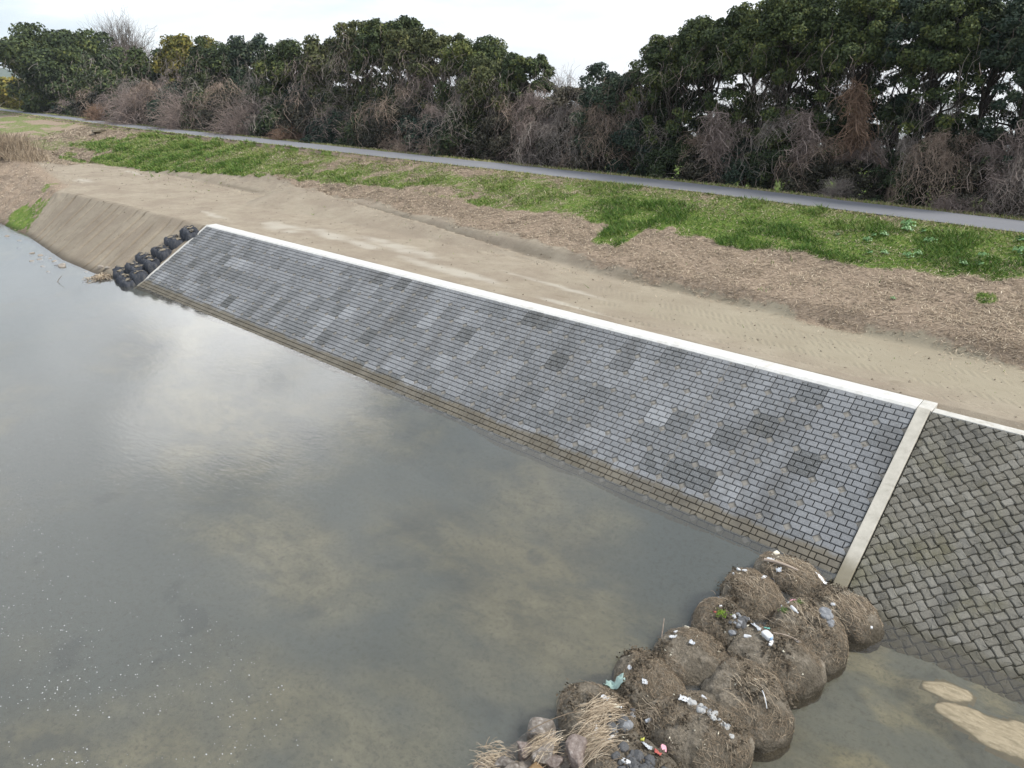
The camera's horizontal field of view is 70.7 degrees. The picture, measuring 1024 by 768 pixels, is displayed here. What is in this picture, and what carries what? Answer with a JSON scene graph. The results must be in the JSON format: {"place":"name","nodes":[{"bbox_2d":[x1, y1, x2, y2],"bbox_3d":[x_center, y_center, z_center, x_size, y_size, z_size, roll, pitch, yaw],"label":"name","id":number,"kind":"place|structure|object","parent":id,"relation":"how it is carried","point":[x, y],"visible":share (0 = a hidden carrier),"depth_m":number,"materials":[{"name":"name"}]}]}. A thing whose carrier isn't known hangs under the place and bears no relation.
{"place":"outdoors","nodes":[
{"label":"outdoors","id":0,"kind":"place"},
{"bbox_2d":[0,0,1016,84],"label":"sky","id":1,"kind":"structure","parent":0,"point":[583,33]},
{"bbox_2d":[0,226,1023,767],"bbox_3d":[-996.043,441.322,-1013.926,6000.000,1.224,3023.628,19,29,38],"label":"water","id":2,"kind":"structure","parent":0,"point":[358,574],"depth_m":23.76,"materials":[{"name":"liquid"}]},
{"bbox_2d":[505,732,563,761],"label":"rubble block","id":3,"kind":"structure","parent":2,"relation":"on","point":[523,738],"depth_m":16.50,"materials":[{"name":"stone"}]},
{"bbox_2d":[527,717,555,741],"bbox_3d":[0.699,8.019,16.720,0.682,0.459,0.501,11,24,4],"label":"rubble block","id":4,"kind":"object","parent":3,"relation":"on","point":[548,726],"depth_m":16.59,"materials":[{"name":"stone"}]},
{"bbox_2d":[556,678,647,751],"bbox_3d":[2.058,8.377,17.163,2.649,1.863,2.219,19,29,38],"label":"stone bag","id":5,"kind":"object","parent":2,"relation":"on","point":[571,696],"visible":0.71,"depth_m":17.01,"materials":[{"name":"stone"}]},
{"bbox_2d":[560,714,628,767],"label":"reed sheaf","id":6,"kind":"object","parent":5,"relation":"on","point":[598,743],"visible":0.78,"depth_m":16.12,"materials":[{"name":"plant"}]},
{"bbox_2d":[576,692,629,737],"bbox_3d":[2.134,7.678,16.815,1.404,0.332,1.342,4,23,8],"label":"reed sheaf","id":7,"kind":"object","parent":5,"relation":"on","point":[602,707],"visible":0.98,"depth_m":16.78,"materials":[{"name":"plant"}]},
{"bbox_2d":[585,729,684,767],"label":"stone bag","id":8,"kind":"object","parent":2,"relation":"on","point":[639,754],"visible":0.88,"depth_m":15.73,"materials":[{"name":"stone"}]},
{"bbox_2d":[611,644,685,717],"bbox_3d":[3.381,7.850,18.317,2.160,1.932,2.073,19,29,38],"label":"stone bag","id":9,"kind":"object","parent":2,"relation":"on","point":[656,673],"visible":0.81,"depth_m":17.88,"materials":[{"name":"stone"}]},
{"bbox_2d":[651,625,729,690],"bbox_3d":[4.733,7.577,19.041,2.105,1.977,2.073,19,29,38],"label":"stone bag","id":10,"kind":"object","parent":2,"relation":"on","point":[692,667],"visible":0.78,"depth_m":18.54,"materials":[{"name":"stone"}]},
{"bbox_2d":[640,690,754,767],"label":"stone bag","id":11,"kind":"object","parent":2,"relation":"on","point":[730,745],"visible":1,"depth_m":16.42,"materials":[{"name":"stone"}]},
{"bbox_2d":[688,594,751,651],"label":"stone bag","id":12,"kind":"object","parent":2,"relation":"on","point":[703,618],"visible":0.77,"depth_m":19.80,"materials":[{"name":"stone"}]},
{"bbox_2d":[700,650,796,761],"bbox_3d":[5.800,8.056,17.880,2.389,1.874,2.484,19,29,38],"label":"stone bag","id":13,"kind":"object","parent":2,"relation":"on","point":[772,730],"visible":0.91,"depth_m":17.22,"materials":[{"name":"stone"}]},
{"bbox_2d":[716,564,785,625],"bbox_3d":[7.098,6.577,21.397,2.050,1.923,2.159,19,29,38],"label":"stone bag","id":14,"kind":"object","parent":2,"relation":"on","point":[754,607],"visible":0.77,"depth_m":20.80,"materials":[{"name":"stone"}]},
{"bbox_2d":[726,620,826,708],"bbox_3d":[6.863,7.520,19.088,2.535,1.950,2.331,19,29,38],"label":"stone bag","id":15,"kind":"object","parent":2,"relation":"on","point":[804,690],"visible":0.76,"depth_m":18.49,"materials":[{"name":"stone"}]},
{"bbox_2d":[753,551,824,602],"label":"stone bag","id":16,"kind":"object","parent":2,"relation":"on","point":[792,588],"visible":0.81,"depth_m":21.67,"materials":[{"name":"stone"}]},
{"bbox_2d":[768,596,848,681],"bbox_3d":[8.239,7.143,20.081,2.189,1.921,2.445,19,29,38],"label":"stone bag","id":17,"kind":"object","parent":2,"relation":"on","point":[830,647],"visible":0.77,"depth_m":19.42,"materials":[{"name":"stone"}]},
{"bbox_2d":[809,582,884,652],"bbox_3d":[9.627,6.822,21.009,2.230,1.747,1.855,19,29,38],"label":"stone bag","id":18,"kind":"object","parent":2,"relation":"on","point":[867,639],"visible":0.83,"depth_m":20.29,"materials":[{"name":"stone"}]},
{"bbox_2d":[918,678,1023,767],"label":"sandbar","id":19,"kind":"structure","parent":2,"relation":"on","point":[1002,738],"depth_m":17.55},
{"bbox_2d":[0,108,1023,429],"bbox_3d":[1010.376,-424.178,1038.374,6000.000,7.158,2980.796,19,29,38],"label":"ground","id":20,"kind":"structure","parent":0,"point":[62,226],"depth_m":43.11,"materials":[{"name":"soil"}]},
{"bbox_2d":[0,130,45,158],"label":"reed bed","id":21,"kind":"object","parent":20,"relation":"on","point":[8,142],"visible":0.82,"depth_m":105.24,"materials":[{"name":"plant"}]},
{"bbox_2d":[0,45,100,112],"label":"evergreen tree","id":22,"kind":"object","parent":20,"relation":"on","point":[39,71],"visible":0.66,"depth_m":166.21,"materials":[{"name":"green plant"}]},
{"bbox_2d":[0,22,121,111],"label":"evergreen tree","id":23,"kind":"object","parent":20,"relation":"on","point":[14,45],"visible":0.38,"depth_m":172.36,"materials":[{"name":"green plant"}]},
{"bbox_2d":[78,6,158,56],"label":"bare tree","id":24,"kind":"object","parent":20,"relation":"on","point":[126,33],"visible":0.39,"depth_m":207.64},
{"bbox_2d":[85,76,162,129],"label":"twig bush","id":25,"kind":"object","parent":20,"relation":"on","point":[120,121],"visible":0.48,"depth_m":124.81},
{"bbox_2d":[95,46,178,120],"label":"evergreen tree","id":26,"kind":"object","parent":20,"relation":"on","point":[140,57],"visible":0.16,"depth_m":136.31,"materials":[{"name":"green plant"}]},
{"bbox_2d":[121,78,164,125],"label":"vine thicket","id":27,"kind":"object","parent":20,"relation":"on","point":[143,103],"visible":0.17,"depth_m":125.40,"materials":[{"name":"brown plant"}]},
{"bbox_2d":[143,69,184,126],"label":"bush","id":28,"kind":"object","parent":20,"relation":"on","point":[166,97],"visible":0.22,"depth_m":119.27,"materials":[{"name":"brown plant"}]},
{"bbox_2d":[130,33,214,87],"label":"evergreen tree","id":29,"kind":"object","parent":20,"relation":"on","point":[178,43],"visible":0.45,"depth_m":128.50,"materials":[{"name":"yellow plant"}]},
{"bbox_2d":[138,81,211,132],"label":"twig bush","id":30,"kind":"object","parent":20,"relation":"on","point":[173,123],"visible":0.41,"depth_m":112.35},
{"bbox_2d":[176,77,210,130],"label":"vine thicket","id":31,"kind":"object","parent":20,"relation":"on","point":[190,97],"visible":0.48,"depth_m":112.28,"materials":[{"name":"brown plant"}]},
{"bbox_2d":[178,53,227,98],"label":"vine thicket","id":32,"kind":"object","parent":20,"relation":"on","point":[199,79],"visible":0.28,"depth_m":116.67,"materials":[{"name":"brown plant"}]},
{"bbox_2d":[164,35,246,90],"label":"evergreen tree","id":33,"kind":"object","parent":20,"relation":"on","point":[195,50],"visible":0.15,"depth_m":123.33,"materials":[{"name":"green plant"}]},
{"bbox_2d":[180,45,250,89],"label":"evergreen tree","id":34,"kind":"object","parent":20,"relation":"on","point":[212,63],"visible":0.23,"depth_m":117.44,"materials":[{"name":"green plant"}]},
{"bbox_2d":[189,78,246,132],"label":"vine thicket","id":35,"kind":"object","parent":20,"relation":"on","point":[207,113],"visible":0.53,"depth_m":106.88,"materials":[{"name":"brown plant"}]},
{"bbox_2d":[194,88,275,140],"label":"twig bush","id":36,"kind":"object","parent":20,"relation":"on","point":[230,127],"visible":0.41,"depth_m":100.72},
{"bbox_2d":[220,32,267,88],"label":"evergreen tree","id":37,"kind":"object","parent":20,"relation":"on","point":[238,51],"visible":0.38,"depth_m":112.87,"materials":[{"name":"green plant"}]},
{"bbox_2d":[235,65,293,113],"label":"vine thicket","id":38,"kind":"object","parent":20,"relation":"on","point":[256,89],"visible":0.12,"depth_m":102.69,"materials":[{"name":"brown plant"}]},
{"bbox_2d":[243,94,288,136],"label":"vine thicket","id":39,"kind":"object","parent":20,"relation":"on","point":[260,125],"visible":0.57,"depth_m":97.55,"materials":[{"name":"green plant"}]},
{"bbox_2d":[233,38,337,136],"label":"evergreen tree","id":40,"kind":"object","parent":20,"relation":"on","point":[270,66],"visible":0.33,"depth_m":99.72,"materials":[{"name":"green plant"}]},
{"bbox_2d":[269,85,329,138],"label":"vine thicket","id":41,"kind":"object","parent":20,"relation":"on","point":[296,115],"visible":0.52,"depth_m":92.48,"materials":[{"name":"brown plant"}]},
{"bbox_2d":[298,95,352,144],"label":"vine thicket","id":42,"kind":"object","parent":20,"relation":"on","point":[322,122],"visible":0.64,"depth_m":88.01,"materials":[{"name":"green plant"}]},
{"bbox_2d":[275,33,378,105],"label":"evergreen tree","id":43,"kind":"object","parent":20,"relation":"on","point":[312,42],"visible":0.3,"depth_m":95.88,"materials":[{"name":"green plant"}]},
{"bbox_2d":[297,74,368,136],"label":"vine thicket","id":44,"kind":"object","parent":20,"relation":"on","point":[335,91],"visible":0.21,"depth_m":91.77,"materials":[{"name":"brown plant"}]},
{"bbox_2d":[304,20,398,113],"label":"evergreen tree","id":45,"kind":"object","parent":20,"relation":"on","point":[350,32],"visible":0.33,"depth_m":88.78,"materials":[{"name":"green plant"}]},
{"bbox_2d":[334,101,386,149],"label":"vine thicket","id":46,"kind":"object","parent":20,"relation":"on","point":[348,129],"visible":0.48,"depth_m":83.76,"materials":[{"name":"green plant"}]},
{"bbox_2d":[323,15,425,140],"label":"evergreen tree","id":47,"kind":"object","parent":20,"relation":"on","point":[368,36],"visible":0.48,"depth_m":84.65,"materials":[{"name":"green plant"}]},
{"bbox_2d":[351,83,429,150],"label":"vine thicket","id":48,"kind":"object","parent":20,"relation":"on","point":[380,125],"visible":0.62,"depth_m":79.48,"materials":[{"name":"brown plant"}]},
{"bbox_2d":[360,59,432,145],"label":"vine thicket","id":49,"kind":"object","parent":20,"relation":"on","point":[394,99],"visible":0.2,"depth_m":83.67,"materials":[{"name":"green plant"}]},
{"bbox_2d":[358,27,440,124],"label":"evergreen tree","id":50,"kind":"object","parent":20,"relation":"on","point":[392,46],"visible":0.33,"depth_m":81.65,"materials":[{"name":"green plant"}]},
{"bbox_2d":[390,30,467,124],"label":"evergreen tree","id":51,"kind":"object","parent":20,"relation":"on","point":[428,44],"visible":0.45,"depth_m":78.25,"materials":[{"name":"green plant"}]},
{"bbox_2d":[391,101,469,156],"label":"vine thicket","id":52,"kind":"object","parent":20,"relation":"on","point":[416,130],"visible":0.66,"depth_m":75.95,"materials":[{"name":"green plant"}]},
{"bbox_2d":[401,34,508,158],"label":"evergreen tree","id":53,"kind":"object","parent":20,"relation":"on","point":[490,47],"visible":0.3,"depth_m":75.53,"materials":[{"name":"green plant"}]},
{"bbox_2d":[422,90,500,159],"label":"vine thicket","id":54,"kind":"object","parent":20,"relation":"on","point":[444,138],"visible":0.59,"depth_m":72.37,"materials":[{"name":"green plant"}]},
{"bbox_2d":[433,54,529,161],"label":"evergreen tree","id":55,"kind":"object","parent":20,"relation":"on","point":[489,69],"visible":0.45,"depth_m":71.17,"materials":[{"name":"green plant"}]},
{"bbox_2d":[465,93,536,162],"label":"vine thicket","id":56,"kind":"object","parent":20,"relation":"on","point":[505,138],"visible":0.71,"depth_m":69.62,"materials":[{"name":"brown plant"}]},
{"bbox_2d":[467,52,555,162],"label":"evergreen tree","id":57,"kind":"object","parent":20,"relation":"on","point":[531,67],"visible":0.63,"depth_m":68.79,"materials":[{"name":"green plant"}]},
{"bbox_2d":[0,125,1023,382],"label":"dry straw","id":58,"kind":"object","parent":20,"relation":"on","point":[74,133],"visible":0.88,"depth_m":41.05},
{"bbox_2d":[0,107,1023,236],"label":"verge grass","id":59,"kind":"structure","parent":20,"relation":"on","point":[746,187],"depth_m":58.48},
{"bbox_2d":[1,152,1023,421],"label":"soil clods","id":60,"kind":"object","parent":20,"relation":"on","point":[587,272],"visible":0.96,"depth_m":41.01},
{"bbox_2d":[484,85,568,167],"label":"vine thicket","id":61,"kind":"object","parent":20,"relation":"on","point":[534,101],"visible":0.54,"depth_m":66.87,"materials":[{"name":"brown plant"}]},
{"bbox_2d":[134,224,922,584],"bbox_3d":[-6.935,-2.725,39.325,51.022,4.759,7.711,19,29,38],"label":"revetment","id":62,"kind":"object","parent":20,"relation":"on","point":[756,454],"visible":0.98,"depth_m":30.52,"materials":[{"name":"concrete"}]},
{"bbox_2d":[46,128,1023,371],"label":"grass","id":63,"kind":"structure","parent":20,"relation":"on","point":[237,166],"depth_m":48.31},
{"bbox_2d":[529,86,584,167],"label":"tree","id":64,"kind":"object","parent":20,"relation":"on","point":[561,94],"visible":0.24,"depth_m":65.41,"materials":[{"name":"plant"}]},
{"bbox_2d":[512,100,610,170],"bbox_3d":[4.395,-22.469,65.672,8.559,6.400,9.241,9,24,21],"label":"vine thicket","id":65,"kind":"object","parent":20,"relation":"on","point":[552,146],"visible":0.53,"depth_m":64.31,"materials":[{"name":"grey plant"}]},
{"bbox_2d":[552,61,646,170],"bbox_3d":[7.213,-21.820,62.683,9.389,11.285,8.626,-7,24,-16],"label":"evergreen tree","id":66,"kind":"object","parent":20,"relation":"on","point":[590,95],"visible":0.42,"depth_m":60.91,"materials":[{"name":"green plant"}]},
{"bbox_2d":[557,77,642,175],"bbox_3d":[8.083,-22.062,62.583,8.335,8.326,8.146,12,26,26],"label":"vine thicket","id":67,"kind":"object","parent":20,"relation":"on","point":[592,129],"visible":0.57,"depth_m":60.96,"materials":[{"name":"grey plant"}]},
{"bbox_2d":[593,59,667,175],"bbox_3d":[10.450,-21.864,62.675,8.653,12.049,6.792,-8,24,-18],"label":"evergreen tree","id":68,"kind":"object","parent":20,"relation":"on","point":[637,97],"visible":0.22,"depth_m":60.66,"materials":[{"name":"green plant"}]},
{"bbox_2d":[598,109,675,176],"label":"vine thicket","id":69,"kind":"object","parent":20,"relation":"on","point":[632,138],"visible":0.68,"depth_m":59.37,"materials":[{"name":"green plant"}]},
{"bbox_2d":[618,81,695,175],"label":"evergreen tree","id":70,"kind":"object","parent":20,"relation":"on","point":[663,114],"visible":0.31,"depth_m":60.53,"materials":[{"name":"green plant"}]},
{"bbox_2d":[603,34,714,177],"bbox_3d":[12.258,-21.630,58.492,8.508,12.265,11.422,19,29,38],"label":"evergreen tree","id":71,"kind":"object","parent":20,"relation":"on","point":[651,77],"visible":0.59,"depth_m":56.95,"materials":[{"name":"green plant"}]},
{"bbox_2d":[630,124,710,180],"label":"vine thicket","id":72,"kind":"object","parent":20,"relation":"on","point":[668,152],"visible":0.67,"depth_m":56.89,"materials":[{"name":"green plant"}]},
{"bbox_2d":[645,82,729,179],"bbox_3d":[15.000,-21.709,60.215,7.620,11.197,7.953,10,25,23],"label":"vine thicket","id":73,"kind":"object","parent":20,"relation":"on","point":[699,112],"visible":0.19,"depth_m":58.19,"materials":[{"name":"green plant"}]},
{"bbox_2d":[633,13,748,158],"bbox_3d":[14.307,-21.424,56.361,8.274,13.554,11.866,19,29,38],"label":"evergreen tree","id":74,"kind":"object","parent":20,"relation":"on","point":[704,33],"visible":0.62,"depth_m":53.97,"materials":[{"name":"green plant"}]},
{"bbox_2d":[671,125,749,185],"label":"vine thicket","id":75,"kind":"object","parent":20,"relation":"on","point":[688,169],"visible":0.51,"depth_m":54.83,"materials":[{"name":"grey plant"}]},
{"bbox_2d":[699,119,779,187],"bbox_3d":[17.186,-16.846,53.740,6.132,5.563,5.883,-1,23,-4],"label":"vine thicket","id":76,"kind":"object","parent":20,"relation":"on","point":[734,166],"visible":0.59,"depth_m":52.94,"materials":[{"name":"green plant"}]},
{"bbox_2d":[684,1,801,185],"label":"evergreen tree","id":77,"kind":"object","parent":20,"relation":"on","point":[746,14],"visible":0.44,"depth_m":52.17,"materials":[{"name":"green plant"}]},
{"bbox_2d":[694,102,740,170],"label":"vine column","id":78,"kind":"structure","parent":77,"relation":"hanging from","point":[715,143],"depth_m":52.93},
{"bbox_2d":[726,66,807,190],"bbox_3d":[19.766,-20.314,54.905,7.834,12.524,7.744,19,29,38],"label":"evergreen tree","id":79,"kind":"object","parent":20,"relation":"on","point":[764,105],"visible":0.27,"depth_m":53.75,"materials":[{"name":"green plant"}]},
{"bbox_2d":[735,106,807,190],"bbox_3d":[19.389,-16.398,51.317,5.432,6.455,6.887,19,29,38],"label":"vine thicket","id":80,"kind":"object","parent":20,"relation":"on","point":[765,160],"visible":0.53,"depth_m":50.84,"materials":[{"name":"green plant"}]},
{"bbox_2d":[707,0,836,188],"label":"evergreen tree","id":81,"kind":"object","parent":20,"relation":"on","point":[772,20],"visible":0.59,"depth_m":49.81,"materials":[{"name":"green plant"}]},
{"bbox_2d":[768,36,846,191],"bbox_3d":[22.208,-19.374,52.272,7.782,12.897,5.789,-9,24,-20],"label":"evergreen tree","id":82,"kind":"object","parent":20,"relation":"on","point":[800,102],"visible":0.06,"depth_m":51.41,"materials":[{"name":"green plant"}]},
{"bbox_2d":[769,136,852,194],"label":"vine thicket","id":83,"kind":"object","parent":20,"relation":"on","point":[805,180],"visible":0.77,"depth_m":48.99,"materials":[{"name":"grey plant"}]},
{"bbox_2d":[765,0,881,173],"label":"evergreen tree","id":84,"kind":"object","parent":20,"relation":"on","point":[821,8],"visible":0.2,"depth_m":48.84,"materials":[{"name":"green plant"}]},
{"bbox_2d":[768,0,909,185],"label":"evergreen tree","id":85,"kind":"object","parent":20,"relation":"on","point":[848,21],"visible":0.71,"depth_m":46.31,"materials":[{"name":"green plant"}]},
{"bbox_2d":[777,107,832,174],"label":"vine column","id":86,"kind":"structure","parent":85,"relation":"hanging from","point":[807,140],"depth_m":48.69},
{"bbox_2d":[826,75,883,163],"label":"vine column","id":87,"kind":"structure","parent":85,"relation":"hanging from","point":[860,106],"depth_m":46.51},
{"bbox_2d":[814,136,894,202],"bbox_3d":[22.811,-13.961,47.862,5.700,4.819,6.366,19,29,38],"label":"vine thicket","id":88,"kind":"object","parent":20,"relation":"on","point":[854,174],"visible":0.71,"depth_m":47.13,"materials":[{"name":"grey plant"}]},
{"bbox_2d":[814,61,906,188],"bbox_3d":[23.900,-18.160,50.766,6.419,11.494,7.257,19,29,38],"label":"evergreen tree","id":89,"kind":"object","parent":20,"relation":"on","point":[873,102],"visible":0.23,"depth_m":49.21,"materials":[{"name":"green plant"}]},
{"bbox_2d":[832,400,937,589],"bbox_3d":[12.096,3.785,23.514,0.450,4.524,7.643,19,29,38],"label":"concrete rib","id":90,"kind":"object","parent":20,"relation":"on","point":[875,512],"visible":0.71,"depth_m":23.25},
{"bbox_2d":[850,63,924,195],"bbox_3d":[25.578,-16.875,48.563,6.254,10.702,7.209,19,29,38],"label":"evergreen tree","id":91,"kind":"object","parent":20,"relation":"on","point":[898,100],"visible":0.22,"depth_m":47.34,"materials":[{"name":"green plant"}]},
{"bbox_2d":[864,133,934,206],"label":"vine thicket","id":92,"kind":"object","parent":20,"relation":"on","point":[900,200],"visible":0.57,"depth_m":45.09,"materials":[{"name":"plant"}]},
{"bbox_2d":[849,0,958,186],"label":"evergreen tree","id":93,"kind":"object","parent":20,"relation":"on","point":[901,32],"visible":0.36,"depth_m":45.63,"materials":[{"name":"green plant"}]},
{"bbox_2d":[883,127,987,212],"bbox_3d":[25.958,-12.865,43.920,5.449,5.646,6.434,19,29,38],"label":"vine thicket","id":94,"kind":"object","parent":20,"relation":"on","point":[945,179],"visible":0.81,"depth_m":43.11,"materials":[{"name":"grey plant"}]},
{"bbox_2d":[848,408,1023,704],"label":"old revetment","id":95,"kind":"object","parent":20,"relation":"on","point":[938,578],"visible":0.91,"depth_m":21.49,"materials":[{"name":"concrete"}]},
{"bbox_2d":[885,73,996,205],"bbox_3d":[27.466,-15.639,46.757,6.187,10.115,6.995,19,29,38],"label":"vine thicket","id":96,"kind":"object","parent":20,"relation":"on","point":[948,112],"visible":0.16,"depth_m":45.83,"materials":[{"name":"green plant"}]},
{"bbox_2d":[882,0,1007,204],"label":"evergreen tree","id":97,"kind":"object","parent":20,"relation":"on","point":[929,58],"visible":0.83,"depth_m":43.19,"materials":[{"name":"green plant"}]},
{"bbox_2d":[920,189,984,213],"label":"twig bush","id":98,"kind":"object","parent":20,"relation":"on","point":[939,206],"visible":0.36,"depth_m":42.11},
{"bbox_2d":[906,0,1023,182],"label":"evergreen tree","id":99,"kind":"object","parent":20,"relation":"on","point":[987,54],"visible":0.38,"depth_m":43.50,"materials":[{"name":"green plant"}]},
{"bbox_2d":[927,127,1023,214],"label":"vine thicket","id":100,"kind":"object","parent":20,"relation":"on","point":[978,170],"visible":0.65,"depth_m":41.52,"materials":[{"name":"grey plant"}]},
{"bbox_2d":[933,71,1022,210],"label":"vine thicket","id":101,"kind":"object","parent":20,"relation":"on","point":[991,114],"visible":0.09,"depth_m":44.63,"materials":[{"name":"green plant"}]},
{"bbox_2d":[950,0,1023,186],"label":"evergreen tree","id":102,"kind":"object","parent":20,"relation":"on","point":[1011,42],"visible":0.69,"depth_m":40.58,"materials":[{"name":"green plant"}]},
{"bbox_2d":[973,144,1023,219],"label":"vine thicket","id":103,"kind":"object","parent":20,"relation":"on","point":[1019,196],"visible":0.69,"depth_m":40.52,"materials":[{"name":"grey plant"}]},
{"bbox_2d":[0,108,1023,232],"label":"path","id":104,"kind":"structure","parent":0,"point":[978,221],"depth_m":51.95,"materials":[{"name":"asphalt"}]},
{"bbox_2d":[334,83,1022,149],"bbox_3d":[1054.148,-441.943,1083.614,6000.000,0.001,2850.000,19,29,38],"label":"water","id":105,"kind":"structure","parent":0,"point":[1000,96],"depth_m":678.70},
{"label":"river water","id":106,"kind":"structure","parent":0,"visible":0},
{"bbox_2d":[548,752,569,767],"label":"rubble block","id":107,"kind":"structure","parent":106,"relation":"in","point":[565,764],"depth_m":16.04,"materials":[{"name":"stone"}]},
{"bbox_2d":[565,734,587,767],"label":"rubble block","id":108,"kind":"object","parent":107,"relation":"on","point":[575,746],"depth_m":15.92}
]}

